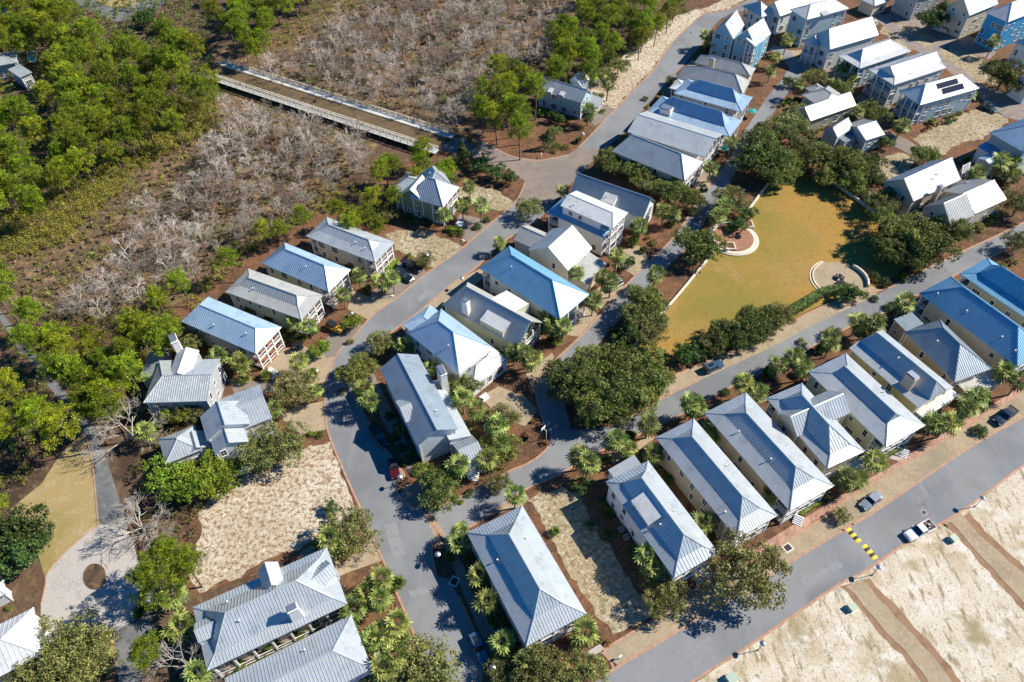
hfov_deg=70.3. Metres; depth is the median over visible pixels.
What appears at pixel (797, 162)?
oak tree
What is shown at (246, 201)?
bare tree
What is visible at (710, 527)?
palm tree
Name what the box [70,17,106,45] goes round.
pine tree
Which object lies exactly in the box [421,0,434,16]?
bare tree
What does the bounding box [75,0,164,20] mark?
cul de sac
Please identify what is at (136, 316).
pine tree
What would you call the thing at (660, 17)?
pine tree
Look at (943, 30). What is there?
parked car
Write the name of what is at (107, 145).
pine tree
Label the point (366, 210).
pine tree
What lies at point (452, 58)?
bare tree
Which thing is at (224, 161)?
bare tree
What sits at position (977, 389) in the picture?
palm tree
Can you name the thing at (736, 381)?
palm tree
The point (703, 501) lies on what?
window
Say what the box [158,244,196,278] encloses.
bare tree
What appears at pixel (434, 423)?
house
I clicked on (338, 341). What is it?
brick driveway
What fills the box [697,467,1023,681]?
sand field
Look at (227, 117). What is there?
bare tree
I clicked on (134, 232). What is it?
bare tree
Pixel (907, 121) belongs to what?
palm tree
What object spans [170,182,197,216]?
bare tree
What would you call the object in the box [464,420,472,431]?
fan palm
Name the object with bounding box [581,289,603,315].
palm tree
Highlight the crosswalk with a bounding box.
[422,509,445,546]
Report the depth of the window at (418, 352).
155.55 m
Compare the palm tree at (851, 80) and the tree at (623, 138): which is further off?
the palm tree at (851, 80)
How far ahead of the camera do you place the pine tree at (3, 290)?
156.41 m
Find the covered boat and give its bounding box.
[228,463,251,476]
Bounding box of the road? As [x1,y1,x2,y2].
[326,0,756,681]
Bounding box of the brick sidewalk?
[659,389,1022,612]
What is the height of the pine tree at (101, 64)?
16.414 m
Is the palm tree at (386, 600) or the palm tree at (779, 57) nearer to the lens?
the palm tree at (386, 600)
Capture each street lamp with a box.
[435,551,440,562]
[757,640,765,650]
[871,564,881,575]
[974,495,985,506]
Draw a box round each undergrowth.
[0,424,58,487]
[1,116,223,303]
[24,619,111,681]
[46,111,365,323]
[111,339,173,444]
[128,456,214,576]
[267,0,566,111]
[545,1,690,84]
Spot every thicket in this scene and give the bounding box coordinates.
[0,0,213,199]
[0,84,222,258]
[0,326,59,455]
[17,300,179,420]
[167,179,394,333]
[259,0,355,51]
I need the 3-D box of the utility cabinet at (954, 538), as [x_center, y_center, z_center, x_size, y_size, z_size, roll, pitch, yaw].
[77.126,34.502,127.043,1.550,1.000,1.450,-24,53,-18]
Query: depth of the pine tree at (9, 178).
181.37 m
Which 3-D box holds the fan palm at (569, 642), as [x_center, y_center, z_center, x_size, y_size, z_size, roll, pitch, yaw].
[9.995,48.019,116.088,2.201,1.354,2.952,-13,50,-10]
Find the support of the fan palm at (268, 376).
on the mulch ground at (674, 280)
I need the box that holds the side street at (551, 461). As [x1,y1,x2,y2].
[432,223,1023,541]
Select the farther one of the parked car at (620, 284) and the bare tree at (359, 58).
the bare tree at (359, 58)
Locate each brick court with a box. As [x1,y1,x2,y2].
[883,11,953,41]
[944,36,995,58]
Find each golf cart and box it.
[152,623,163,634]
[291,340,303,352]
[400,257,407,267]
[698,184,707,192]
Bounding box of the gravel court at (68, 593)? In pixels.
[41,524,152,641]
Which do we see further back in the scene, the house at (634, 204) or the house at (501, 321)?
the house at (634, 204)
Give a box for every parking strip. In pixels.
[604,393,1023,664]
[659,286,878,398]
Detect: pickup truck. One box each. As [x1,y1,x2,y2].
[368,422,388,448]
[903,519,936,541]
[992,404,1018,425]
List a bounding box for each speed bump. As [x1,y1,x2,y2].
[846,527,861,542]
[861,544,877,559]
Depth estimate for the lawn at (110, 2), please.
272.92 m
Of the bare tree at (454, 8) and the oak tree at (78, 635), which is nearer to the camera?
the oak tree at (78, 635)
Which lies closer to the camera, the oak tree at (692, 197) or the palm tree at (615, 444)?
the palm tree at (615, 444)
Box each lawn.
[11,434,96,575]
[96,0,140,6]
[634,175,907,364]
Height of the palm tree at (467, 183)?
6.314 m
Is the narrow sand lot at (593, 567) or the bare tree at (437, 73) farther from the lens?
the bare tree at (437, 73)
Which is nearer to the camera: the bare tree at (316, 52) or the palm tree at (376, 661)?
the palm tree at (376, 661)
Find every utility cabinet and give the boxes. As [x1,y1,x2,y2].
[723,671,738,681]
[845,602,857,614]
[946,533,959,544]
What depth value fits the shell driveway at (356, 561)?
126.56 m
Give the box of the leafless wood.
[361,0,545,15]
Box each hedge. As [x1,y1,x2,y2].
[384,257,398,271]
[446,225,461,232]
[725,216,742,231]
[787,282,848,314]
[798,497,822,516]
[885,445,904,456]
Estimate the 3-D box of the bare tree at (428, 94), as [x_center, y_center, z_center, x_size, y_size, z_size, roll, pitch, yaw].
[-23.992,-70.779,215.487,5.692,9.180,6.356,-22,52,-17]
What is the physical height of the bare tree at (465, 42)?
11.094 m
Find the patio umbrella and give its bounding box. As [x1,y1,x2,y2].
[748,108,756,114]
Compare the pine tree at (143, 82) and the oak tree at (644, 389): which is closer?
the oak tree at (644, 389)
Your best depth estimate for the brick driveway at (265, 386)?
152.07 m
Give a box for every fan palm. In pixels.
[130,601,151,619]
[153,626,169,643]
[235,373,251,384]
[260,368,272,381]
[278,333,289,342]
[290,333,308,343]
[307,326,319,334]
[334,364,344,377]
[343,263,353,272]
[361,283,372,293]
[386,574,408,592]
[390,631,409,645]
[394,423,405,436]
[443,550,456,564]
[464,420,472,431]
[469,581,488,593]
[471,432,479,439]
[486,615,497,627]
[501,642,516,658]
[536,108,546,115]
[546,336,553,344]
[548,525,560,536]
[549,332,562,346]
[568,635,580,648]
[575,136,582,141]
[624,429,637,440]
[628,235,639,246]
[639,246,647,252]
[666,220,675,227]
[761,365,775,378]
[814,342,827,354]
[846,114,858,119]
[928,118,935,124]
[979,402,990,411]
[988,214,999,222]
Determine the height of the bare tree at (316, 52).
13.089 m
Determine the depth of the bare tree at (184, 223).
178.32 m
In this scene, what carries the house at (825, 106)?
on the mulch ground at (674, 280)
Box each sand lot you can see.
[189,442,357,592]
[528,487,652,633]
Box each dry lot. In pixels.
[385,230,461,266]
[457,185,512,210]
[877,153,916,178]
[880,23,939,49]
[913,110,1008,154]
[938,48,996,84]
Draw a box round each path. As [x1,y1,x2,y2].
[0,311,139,564]
[846,579,951,681]
[943,513,1023,602]
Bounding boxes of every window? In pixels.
[25,79,33,86]
[219,449,228,456]
[224,658,237,666]
[225,347,232,354]
[245,648,259,656]
[280,272,288,279]
[311,619,319,624]
[318,241,325,249]
[328,609,339,615]
[331,246,338,254]
[415,347,421,356]
[497,366,503,375]
[550,103,556,109]
[561,106,566,112]
[678,469,683,478]
[688,482,694,491]
[688,492,693,501]
[701,498,707,507]
[715,33,720,39]
[719,445,726,454]
[733,461,740,470]
[737,454,742,463]
[801,445,807,454]
[812,380,819,390]
[812,458,818,466]
[818,49,824,56]
[831,115,837,122]
[844,424,853,435]
[847,415,853,422]
[855,435,861,444]
[860,428,868,437]
[870,370,877,377]
[885,383,892,392]
[887,184,894,192]
[917,350,924,359]
[922,315,931,323]
[932,110,940,117]
[940,108,947,115]
[944,99,951,106]
[944,318,951,326]
[965,93,972,100]
[971,287,980,295]
[987,352,994,358]
[996,24,1002,31]
[1004,310,1011,317]
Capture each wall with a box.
[631,259,708,349]
[743,183,768,215]
[819,173,878,212]
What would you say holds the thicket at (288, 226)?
on the mulch ground at (674, 280)
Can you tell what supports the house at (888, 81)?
on the mulch ground at (674, 280)
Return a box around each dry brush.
[0,105,371,325]
[261,0,573,130]
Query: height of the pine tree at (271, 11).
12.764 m
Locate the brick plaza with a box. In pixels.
[437,137,600,205]
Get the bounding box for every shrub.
[4,605,13,610]
[232,659,246,673]
[258,651,267,659]
[263,644,273,654]
[290,630,306,642]
[307,430,317,436]
[310,367,318,376]
[315,430,323,439]
[337,388,344,395]
[345,339,354,344]
[385,412,394,420]
[388,432,400,443]
[395,442,406,452]
[398,453,411,466]
[400,213,406,219]
[411,462,426,476]
[420,217,428,223]
[452,494,464,504]
[457,230,464,235]
[464,488,474,497]
[474,222,482,229]
[482,216,490,222]
[489,649,501,661]
[493,606,501,615]
[497,614,505,626]
[553,141,561,147]
[561,144,569,149]
[583,520,594,531]
[595,497,606,507]
[595,631,603,644]
[601,528,611,536]
[602,510,613,519]
[602,534,612,543]
[603,454,612,463]
[604,506,613,514]
[607,325,619,335]
[617,531,625,537]
[624,543,637,556]
[648,239,656,246]
[662,472,673,485]
[709,533,716,541]
[720,388,730,395]
[797,337,806,345]
[868,272,880,283]
[869,294,878,302]
[878,277,891,288]
[882,301,897,311]
[894,272,907,283]
[910,269,923,272]
[943,118,952,124]
[948,113,957,120]
[970,423,987,438]
[973,221,984,232]
[985,214,994,224]
[994,210,1003,216]
[998,261,1009,269]
[1008,257,1019,266]
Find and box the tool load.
[924,519,932,527]
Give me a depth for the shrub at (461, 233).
182.18 m
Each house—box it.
[0,50,36,89]
[0,580,13,606]
[0,607,52,681]
[140,332,227,418]
[158,385,275,469]
[181,297,284,379]
[192,547,347,677]
[225,268,325,336]
[225,614,371,681]
[261,242,352,308]
[306,217,394,277]
[380,353,485,480]
[395,166,464,226]
[402,305,508,401]
[442,282,542,360]
[466,505,586,646]
[479,245,588,334]
[514,225,605,291]
[537,72,603,118]
[547,191,628,255]
[570,173,655,232]
[606,455,717,586]
[612,134,703,196]
[627,111,722,175]
[648,96,742,152]
[655,418,777,546]
[669,79,752,119]
[676,65,749,94]
[694,54,755,88]
[704,392,834,526]
[709,10,770,66]
[742,1,773,28]
[765,383,878,478]
[768,0,822,34]
[785,0,848,46]
[793,83,855,131]
[799,17,878,69]
[805,353,924,458]
[820,117,884,152]
[833,38,911,88]
[849,330,959,419]
[858,0,889,16]
[862,52,946,105]
[880,158,970,215]
[887,312,1001,402]
[891,0,940,19]
[893,74,979,125]
[912,276,1023,383]
[918,178,1006,237]
[939,0,997,38]
[958,257,1023,327]
[971,119,1023,181]
[974,0,1023,51]
[1006,75,1023,103]
[1008,38,1023,70]
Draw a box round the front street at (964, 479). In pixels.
[595,418,1023,681]
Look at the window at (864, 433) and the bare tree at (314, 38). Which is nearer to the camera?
the window at (864, 433)
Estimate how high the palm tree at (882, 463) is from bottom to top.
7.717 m
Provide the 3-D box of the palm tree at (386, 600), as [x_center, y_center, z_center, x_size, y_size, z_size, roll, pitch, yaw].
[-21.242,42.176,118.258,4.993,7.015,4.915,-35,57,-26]
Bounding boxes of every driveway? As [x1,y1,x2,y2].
[115,608,151,681]
[229,379,324,394]
[267,346,334,383]
[278,401,325,433]
[299,538,380,575]
[323,322,361,357]
[348,290,392,318]
[368,257,425,298]
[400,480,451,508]
[401,269,486,331]
[455,214,491,241]
[485,386,536,425]
[492,494,528,514]
[526,353,553,392]
[568,306,597,336]
[590,104,613,125]
[590,280,622,309]
[608,435,653,464]
[619,246,648,274]
[662,59,695,96]
[693,171,714,194]
[790,50,815,70]
[825,67,837,78]
[852,111,918,157]
[857,93,890,123]
[957,152,1002,180]
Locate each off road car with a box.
[326,319,344,333]
[388,457,399,479]
[405,259,422,273]
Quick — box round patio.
[809,261,869,297]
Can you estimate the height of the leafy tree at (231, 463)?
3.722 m
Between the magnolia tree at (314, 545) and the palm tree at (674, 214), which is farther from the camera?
the palm tree at (674, 214)
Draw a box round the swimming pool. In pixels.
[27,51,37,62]
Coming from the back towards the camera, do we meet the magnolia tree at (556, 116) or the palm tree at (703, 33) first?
the palm tree at (703, 33)
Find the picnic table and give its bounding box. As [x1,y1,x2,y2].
[835,273,844,279]
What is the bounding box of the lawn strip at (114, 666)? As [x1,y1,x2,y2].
[103,633,116,672]
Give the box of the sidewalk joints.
[785,390,1020,539]
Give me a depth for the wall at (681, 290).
168.50 m
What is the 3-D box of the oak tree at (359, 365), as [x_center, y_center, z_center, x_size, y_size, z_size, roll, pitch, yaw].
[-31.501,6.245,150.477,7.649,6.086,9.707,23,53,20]
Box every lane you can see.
[537,45,802,433]
[871,13,1023,119]
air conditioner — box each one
[617,526,624,533]
[623,534,629,541]
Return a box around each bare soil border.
[840,579,960,681]
[942,512,1023,610]
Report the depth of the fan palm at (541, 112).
217.30 m
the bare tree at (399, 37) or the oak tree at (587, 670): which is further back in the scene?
the bare tree at (399, 37)
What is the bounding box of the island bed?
[83,564,105,589]
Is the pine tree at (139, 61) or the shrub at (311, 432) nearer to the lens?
the shrub at (311, 432)
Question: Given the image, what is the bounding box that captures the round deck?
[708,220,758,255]
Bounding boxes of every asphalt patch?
[342,395,355,411]
[384,521,405,556]
[408,586,428,596]
[417,290,430,301]
[602,429,613,437]
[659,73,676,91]
[688,636,710,650]
[734,358,763,375]
[789,336,805,345]
[800,561,842,585]
[907,488,947,514]
[928,266,947,277]
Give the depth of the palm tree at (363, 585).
117.14 m
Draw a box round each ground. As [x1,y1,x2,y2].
[0,0,708,681]
[154,0,1023,681]
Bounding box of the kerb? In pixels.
[40,0,1023,681]
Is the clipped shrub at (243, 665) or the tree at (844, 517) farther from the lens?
the tree at (844, 517)
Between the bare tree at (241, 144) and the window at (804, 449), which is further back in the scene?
the bare tree at (241, 144)
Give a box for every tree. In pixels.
[0,2,9,22]
[0,12,11,40]
[0,24,14,52]
[0,94,41,144]
[0,100,20,139]
[0,106,13,144]
[0,121,8,135]
[0,130,34,179]
[0,134,21,179]
[0,144,21,178]
[0,167,17,210]
[0,170,29,197]
[0,186,10,231]
[0,259,17,308]
[0,269,19,322]
[0,367,24,404]
[0,399,26,448]
[0,492,10,516]
[0,501,49,556]
[0,538,43,582]
[0,661,54,681]
[3,11,29,53]
[5,0,27,14]
[5,30,34,67]
[5,321,39,355]
[6,151,42,195]
[6,519,55,554]
[8,13,38,57]
[9,183,48,229]
[9,390,46,427]
[10,192,44,228]
[10,294,47,326]
[11,0,29,9]
[12,7,47,48]
[12,628,91,681]
[13,163,53,203]
[15,392,59,438]
[16,115,50,159]
[16,330,52,358]
[24,10,53,38]
[27,0,51,11]
[28,606,110,680]
[29,74,58,113]
[31,0,50,19]
[32,349,69,390]
[33,320,73,355]
[35,23,67,48]
[35,400,85,453]
[37,329,77,357]
[38,50,68,80]
[38,614,49,630]
[39,159,72,203]
[42,0,73,22]
[42,136,75,178]
[43,43,72,65]
[45,60,72,85]
[47,21,72,42]
[47,107,75,138]
[47,350,86,386]
[48,6,75,27]
[50,26,81,68]
[50,73,84,118]
[51,152,80,192]
[53,293,87,322]
[55,102,84,146]
[55,625,121,681]
[56,124,98,175]
[57,88,88,136]
[57,294,78,314]
[58,35,95,84]
[59,33,88,74]
[61,0,81,32]
[62,283,98,313]
[63,61,87,87]
[64,145,95,189]
[65,68,92,111]
[65,384,97,423]
[66,354,96,392]
[67,73,95,106]
[69,334,104,357]
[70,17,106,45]
[70,394,105,425]
[73,15,105,52]
[74,118,104,157]
[75,271,102,297]
[75,320,104,347]
[76,383,125,432]
[76,393,169,463]
[79,42,98,62]
[79,102,114,139]
[79,110,117,140]
[81,366,125,421]
[86,82,117,121]
[87,57,122,109]
[87,97,116,131]
[87,263,123,300]
[87,296,112,327]
[87,359,126,395]
[88,58,111,82]
[88,345,113,367]
[94,40,123,89]
[94,275,126,310]
[95,138,124,176]
[98,251,130,280]
[100,86,136,134]
[103,488,178,554]
[104,28,130,70]
[104,349,150,399]
[107,114,143,163]
[109,232,139,271]
[109,335,146,371]
[111,305,150,352]
[112,327,138,355]
[113,33,143,76]
[113,251,144,279]
[114,59,142,91]
[117,628,162,673]
[118,270,145,296]
[118,275,157,309]
[121,228,141,250]
[123,98,160,147]
[123,551,180,611]
[125,114,144,151]
[125,189,163,227]
[127,215,150,246]
[129,86,158,126]
[129,312,154,346]
[130,73,154,91]
[130,244,163,281]
[131,7,156,26]
[131,222,157,251]
[132,40,152,71]
[133,50,159,72]
[133,83,165,131]
[133,420,157,444]
[137,531,192,574]
[138,631,232,681]
[140,309,183,356]
[141,318,174,356]
[141,452,189,492]
[142,283,173,315]
[142,309,169,339]
[144,65,180,111]
[145,43,180,93]
[145,213,174,253]
[149,16,180,44]
[149,88,169,122]
[149,205,164,222]
[150,242,168,260]
[150,254,181,289]
[151,228,171,244]
[155,106,187,151]
[155,463,205,503]
[156,581,190,612]
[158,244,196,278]
[159,606,195,646]
[160,25,191,74]
[160,217,193,252]
[160,241,182,259]
[160,405,197,423]
[161,50,192,89]
[162,41,182,63]
[163,92,190,131]
[163,201,181,221]
[163,542,210,587]
[164,326,203,354]
[165,265,191,305]
[169,189,189,209]
[169,213,188,235]
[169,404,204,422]
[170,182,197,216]
[170,447,229,493]
[172,173,194,195]
[174,26,194,62]
[174,69,196,105]
[176,32,205,74]
[176,268,195,291]
[178,220,198,245]
[179,237,199,267]
[179,248,203,282]
[182,170,206,200]
[182,219,214,255]
[182,657,216,681]
[183,74,220,123]
[191,170,207,182]
[192,210,207,228]
[194,63,221,107]
[194,222,212,242]
[195,133,220,162]
[195,142,216,168]
[195,190,217,215]
[195,461,244,500]
[197,167,232,206]
[199,0,223,37]
[199,182,216,205]
[201,158,232,198]
[202,210,224,231]
[203,130,230,157]
[204,152,232,180]
[205,344,230,371]
[206,135,223,154]
[211,94,238,125]
[212,139,237,170]
[213,242,240,279]
[214,121,246,157]
[214,154,241,190]
[216,12,235,47]
[217,455,245,474]
[218,181,249,214]
[219,110,233,133]
[219,215,243,240]
[221,107,246,130]
[223,8,249,48]
[225,0,249,42]
[225,349,252,376]
[226,121,244,141]
[228,17,251,62]
[229,0,254,35]
[229,216,257,244]
[230,115,257,148]
[230,135,255,165]
[232,98,262,135]
[233,424,280,472]
[234,213,253,236]
[236,147,264,186]
[237,199,254,216]
[238,210,253,227]
[239,178,254,198]
[239,180,256,207]
[239,201,264,233]
[240,34,263,69]
[241,307,255,315]
[244,0,259,25]
[244,156,260,177]
[246,118,269,153]
[248,217,274,250]
[248,418,310,470]
[249,23,271,58]
[249,170,271,196]
[251,5,276,48]
[252,0,268,30]
[252,103,274,139]
[252,182,273,203]
[254,150,271,166]
[256,7,275,42]
[256,97,282,129]
[256,142,270,157]
[256,223,277,243]
[258,53,276,76]
[258,116,280,145]
[261,315,272,322]
[262,156,290,187]
[264,50,280,71]
[266,0,279,24]
[267,195,292,225]
[267,399,284,419]
[269,0,293,32]
[269,215,288,241]
[269,368,318,414]
[271,68,287,87]
[271,190,294,215]
[273,143,296,172]
[273,180,289,198]
[275,110,298,129]
[276,47,290,69]
[277,123,294,140]
[277,137,289,157]
[281,55,299,79]
[282,137,301,159]
[283,185,311,211]
[284,315,303,333]
[288,182,303,202]
[288,350,309,373]
[290,166,304,184]
[290,204,311,234]
[291,110,317,141]
[292,0,301,21]
[292,48,309,71]
[292,182,317,209]
[293,38,307,60]
[293,126,313,154]
[294,160,310,178]
[296,103,320,136]
[296,131,318,165]
[296,140,325,172]
[299,318,318,338]
[302,65,314,83]
[304,31,321,52]
[304,40,326,76]
[304,42,332,70]
[304,127,325,152]
[307,339,331,357]
[307,382,324,401]
[308,111,337,146]
[309,16,327,35]
[311,534,319,550]
[312,159,341,192]
[313,163,328,183]
[314,144,336,168]
[315,52,337,87]
[315,524,342,551]
[319,40,331,61]
[319,125,342,154]
[319,504,384,561]
[321,26,341,46]
[321,165,337,187]
[322,21,336,42]
[323,70,342,95]
[323,141,336,158]
[323,197,345,219]
[324,33,344,56]
[324,53,347,86]
[324,497,342,517]
[326,50,341,76]
[330,13,348,39]
[331,2,349,26]
[331,25,352,54]
[332,25,346,44]
[333,128,358,156]
[334,45,357,71]
[334,286,351,308]
[334,350,379,385]
[336,15,351,37]
[336,70,358,98]
[337,587,368,623]
[338,211,365,229]
[340,313,362,329]
[342,60,352,74]
[342,116,372,149]
[342,138,375,173]
[342,204,363,226]
[343,17,354,27]
[343,144,359,167]
[343,146,363,172]
[345,21,368,50]
[345,30,364,61]
[348,59,369,90]
[348,79,363,103]
[348,266,366,289]
[349,377,376,399]
[350,31,371,58]
[350,574,382,611]
[351,47,372,73]
[352,153,370,178]
[353,202,375,232]
[356,57,371,77]
[358,388,382,414]
[358,624,387,655]
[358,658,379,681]
[360,5,378,37]
[361,18,381,37]
[362,74,380,102]
[362,184,384,207]
[363,35,381,60]
[363,617,390,651]
[364,0,383,15]
[365,157,390,191]
[366,27,384,51]
[366,329,396,355]
[367,92,381,108]
[367,213,389,235]
[367,563,394,592]
[367,581,394,615]
[368,44,389,75]
[369,63,383,80]
[369,652,399,681]
[370,271,391,294]
[371,41,388,69]
[371,202,399,220]
[373,75,395,106]
[374,4,391,35]
[374,50,400,82]
[374,70,389,87]
[376,2,399,36]
[376,152,394,184]
[377,637,411,672]
[383,184,405,213]
[383,606,412,640]
[384,54,409,92]
[384,269,400,293]
[385,152,402,182]
[386,17,402,44]
[387,35,402,57]
[390,78,411,104]
[390,631,465,681]
[391,0,408,7]
[393,8,407,27]
[393,26,412,56]
[393,89,407,108]
[393,336,414,353]
[394,13,415,34]
[400,9,418,35]
[401,0,419,13]
[402,22,423,49]
[402,40,418,58]
[403,62,418,80]
[404,60,427,87]
[406,165,424,176]
[407,23,423,44]
[407,140,427,168]
[409,17,423,33]
[410,0,433,20]
[410,87,435,119]
[410,152,432,170]
[413,462,461,513]
[414,135,432,166]
[415,250,435,266]
[417,46,428,67]
[417,77,437,100]
[417,95,433,115]
[419,53,438,70]
[420,44,441,69]
[420,67,439,91]
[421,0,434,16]
[422,14,439,42]
[423,36,437,54]
[423,89,440,114]
[424,60,440,73]
[424,358,438,378]
[427,9,437,30]
[430,31,444,49]
[430,45,455,77]
[430,72,444,92]
[432,108,446,127]
[432,160,453,177]
[434,8,452,35]
[435,206,452,226]
[438,81,452,97]
[438,156,456,177]
[439,1,461,33]
[439,66,455,86]
[440,20,453,38]
[440,97,460,118]
[441,93,467,131]
[441,114,457,133]
[442,12,460,42]
[443,0,464,23]
[444,451,471,478]
[445,531,471,555]
[447,52,462,67]
[447,170,459,183]
[448,67,472,101]
[448,368,485,399]
[448,383,473,413]
[449,519,468,543]
[452,33,475,61]
[452,148,472,163]
[453,24,477,57]
[453,80,473,108]
[453,198,470,219]
[454,2,472,23]
[456,54,475,69]
[456,141,468,162]
[458,2,480,27]
[459,60,478,86]
[459,62,473,73]
[459,86,470,107]
[459,88,475,116]
[462,179,477,197]
[465,81,480,114]
[465,92,490,135]
[465,560,490,588]
[466,0,482,20]
[466,17,485,42]
[466,62,492,89]
[467,23,486,51]
[467,152,489,171]
[467,398,487,423]
[470,20,496,54]
[470,54,486,68]
[471,195,490,222]
[471,587,500,615]
[472,74,495,114]
[473,446,499,472]
[474,4,494,28]
[476,0,487,7]
[479,433,522,467]
[481,49,498,71]
[481,62,499,83]
[482,22,499,40]
[482,53,512,98]
[482,100,505,144]
[482,412,509,437]
[482,468,513,494]
[482,652,520,681]
[483,402,522,433]
[484,6,504,32]
[485,80,517,129]
[485,161,506,180]
[487,625,518,655]
[488,0,507,24]
[491,432,513,452]
[492,18,509,39]
[492,236,506,252]
[494,40,507,53]
[494,70,520,112]
[499,42,520,60]
[499,91,525,137]
[501,24,523,58]
[501,168,518,184]
[502,55,523,79]
[502,93,534,144]
[503,108,536,159]
[503,341,522,365]
[503,481,527,508]
[505,642,576,681]
[506,49,519,68]
[507,5,522,26]
[508,23,522,46]
[510,23,531,43]
[512,643,539,674]
[513,0,528,24]
[513,62,536,95]
[513,342,532,368]
[515,196,544,221]
[519,70,551,119]
[520,39,539,65]
[520,347,545,372]
[521,16,536,32]
[522,24,533,37]
[526,34,550,64]
[526,38,548,69]
[530,0,543,9]
[531,9,544,32]
[532,17,544,27]
[535,310,555,328]
[537,3,551,22]
[537,26,554,55]
[541,128,554,150]
[541,316,562,338]
[541,351,604,397]
[543,18,562,52]
[543,53,560,74]
[544,7,557,21]
[546,54,571,79]
[546,110,565,121]
[546,380,580,402]
[549,125,562,136]
[551,33,568,56]
[552,26,575,44]
[553,317,573,342]
[554,36,580,77]
[556,115,569,125]
[556,184,571,196]
[557,13,569,30]
[557,372,615,421]
[558,6,568,23]
[559,16,583,37]
[559,644,609,681]
[564,441,590,470]
[567,0,576,16]
[567,265,585,280]
[569,475,594,495]
[569,611,600,649]
[572,343,615,379]
[574,0,591,29]
[574,395,632,428]
[576,35,599,58]
[577,4,599,27]
[577,27,597,63]
[577,58,601,79]
[577,448,601,478]
[580,102,599,125]
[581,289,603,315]
[582,45,602,84]
[588,70,598,90]
[589,366,639,419]
[590,0,609,33]
[592,66,614,81]
[592,147,619,171]
[593,267,611,291]
[594,20,610,50]
[596,3,624,37]
[598,343,648,398]
[599,40,617,65]
[600,272,622,297]
[601,73,617,101]
[604,55,631,73]
[604,428,629,453]
[605,0,619,23]
[606,28,625,58]
[606,245,628,272]
[606,366,668,418]
[607,152,626,173]
[611,332,632,349]
[612,0,630,32]
[613,160,650,184]
[616,132,627,143]
[618,298,656,328]
[618,320,650,344]
[620,440,639,458]
[621,17,642,51]
[623,5,641,38]
[623,256,635,267]
[624,282,670,318]
[628,216,648,238]
[629,340,673,395]
[630,26,651,59]
[630,309,671,345]
[632,542,657,567]
[633,7,656,52]
[634,0,658,11]
[635,28,655,39]
[635,171,666,195]
[635,410,661,439]
[637,572,689,621]
[639,440,665,468]
[639,554,668,583]
[646,264,668,288]
[650,10,667,46]
[651,360,676,397]
[653,201,672,225]
[654,314,670,327]
[658,0,680,33]
[659,176,690,202]
[664,203,682,223]
[665,76,675,83]
[671,224,727,263]
[671,342,700,364]
[678,391,702,419]
[679,188,708,213]
[686,395,708,419]
[688,334,711,361]
[690,510,720,535]
[692,527,792,610]
[699,328,727,355]
[699,417,718,437]
[700,29,714,49]
[701,159,719,181]
[702,344,722,357]
[704,36,716,47]
[706,206,727,225]
[707,318,746,348]
[710,426,721,441]
[711,184,753,213]
[712,195,731,213]
[718,305,771,350]
[723,135,738,156]
[726,215,749,231]
[729,150,779,177]
[730,371,755,395]
[736,127,795,174]
[737,206,759,218]
[738,120,783,147]
[741,303,784,331]
[744,382,769,403]
[753,324,775,344]
[761,158,802,187]
[761,301,797,326]
[762,485,780,505]
[763,64,777,82]
[763,110,812,138]
[767,354,789,377]
[769,51,783,64]
[776,148,809,173]
[780,30,796,54]
[780,347,807,370]
[782,76,797,86]
[784,125,817,150]
[789,101,806,112]
[790,77,804,96]
[790,355,814,381]
[798,139,831,169]
[801,67,828,85]
[809,155,848,185]
[819,324,842,344]
[819,335,840,357]
[820,143,870,176]
[828,77,840,86]
[829,80,854,94]
[829,462,863,492]
[831,506,853,524]
[833,287,855,302]
[835,61,851,79]
[836,166,870,196]
[844,71,859,84]
[844,283,869,299]
[846,310,871,336]
[847,467,870,491]
[850,104,865,120]
[851,149,890,171]
[854,98,893,121]
[860,187,902,217]
[860,448,891,474]
[861,167,888,189]
[864,312,887,336]
[868,232,911,264]
[869,206,908,238]
[873,210,928,254]
[875,136,896,147]
[890,239,943,270]
[890,289,916,321]
[891,124,910,134]
[892,116,911,140]
[898,217,963,262]
[909,145,941,164]
[914,7,950,32]
[920,409,947,437]
[928,214,976,244]
[933,0,950,12]
[935,409,964,437]
[954,394,983,418]
[961,384,991,408]
[964,162,987,179]
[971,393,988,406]
[978,57,1023,92]
[986,33,1002,56]
[988,150,1013,179]
[990,360,1018,384]
[994,163,1022,181]
[999,228,1023,251]
[1002,188,1023,216]
[1006,369,1023,395]
[1009,155,1023,171]
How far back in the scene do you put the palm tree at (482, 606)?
115.89 m
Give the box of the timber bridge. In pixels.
[197,58,454,153]
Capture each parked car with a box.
[395,268,413,282]
[468,630,489,663]
[609,277,623,291]
[702,360,724,373]
[859,491,883,510]
[933,26,948,33]
[980,101,997,112]
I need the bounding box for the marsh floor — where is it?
[0,0,590,332]
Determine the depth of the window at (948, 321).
154.66 m
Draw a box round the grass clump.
[540,440,548,446]
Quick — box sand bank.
[588,0,742,108]
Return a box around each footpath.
[367,373,413,474]
[444,541,506,671]
[588,644,602,653]
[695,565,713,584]
[890,455,902,460]
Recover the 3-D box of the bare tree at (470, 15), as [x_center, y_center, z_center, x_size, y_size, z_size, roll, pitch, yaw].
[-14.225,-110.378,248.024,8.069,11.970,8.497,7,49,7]
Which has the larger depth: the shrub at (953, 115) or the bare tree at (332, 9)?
the bare tree at (332, 9)
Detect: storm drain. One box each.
[448,575,459,586]
[782,542,793,552]
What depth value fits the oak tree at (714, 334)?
153.55 m

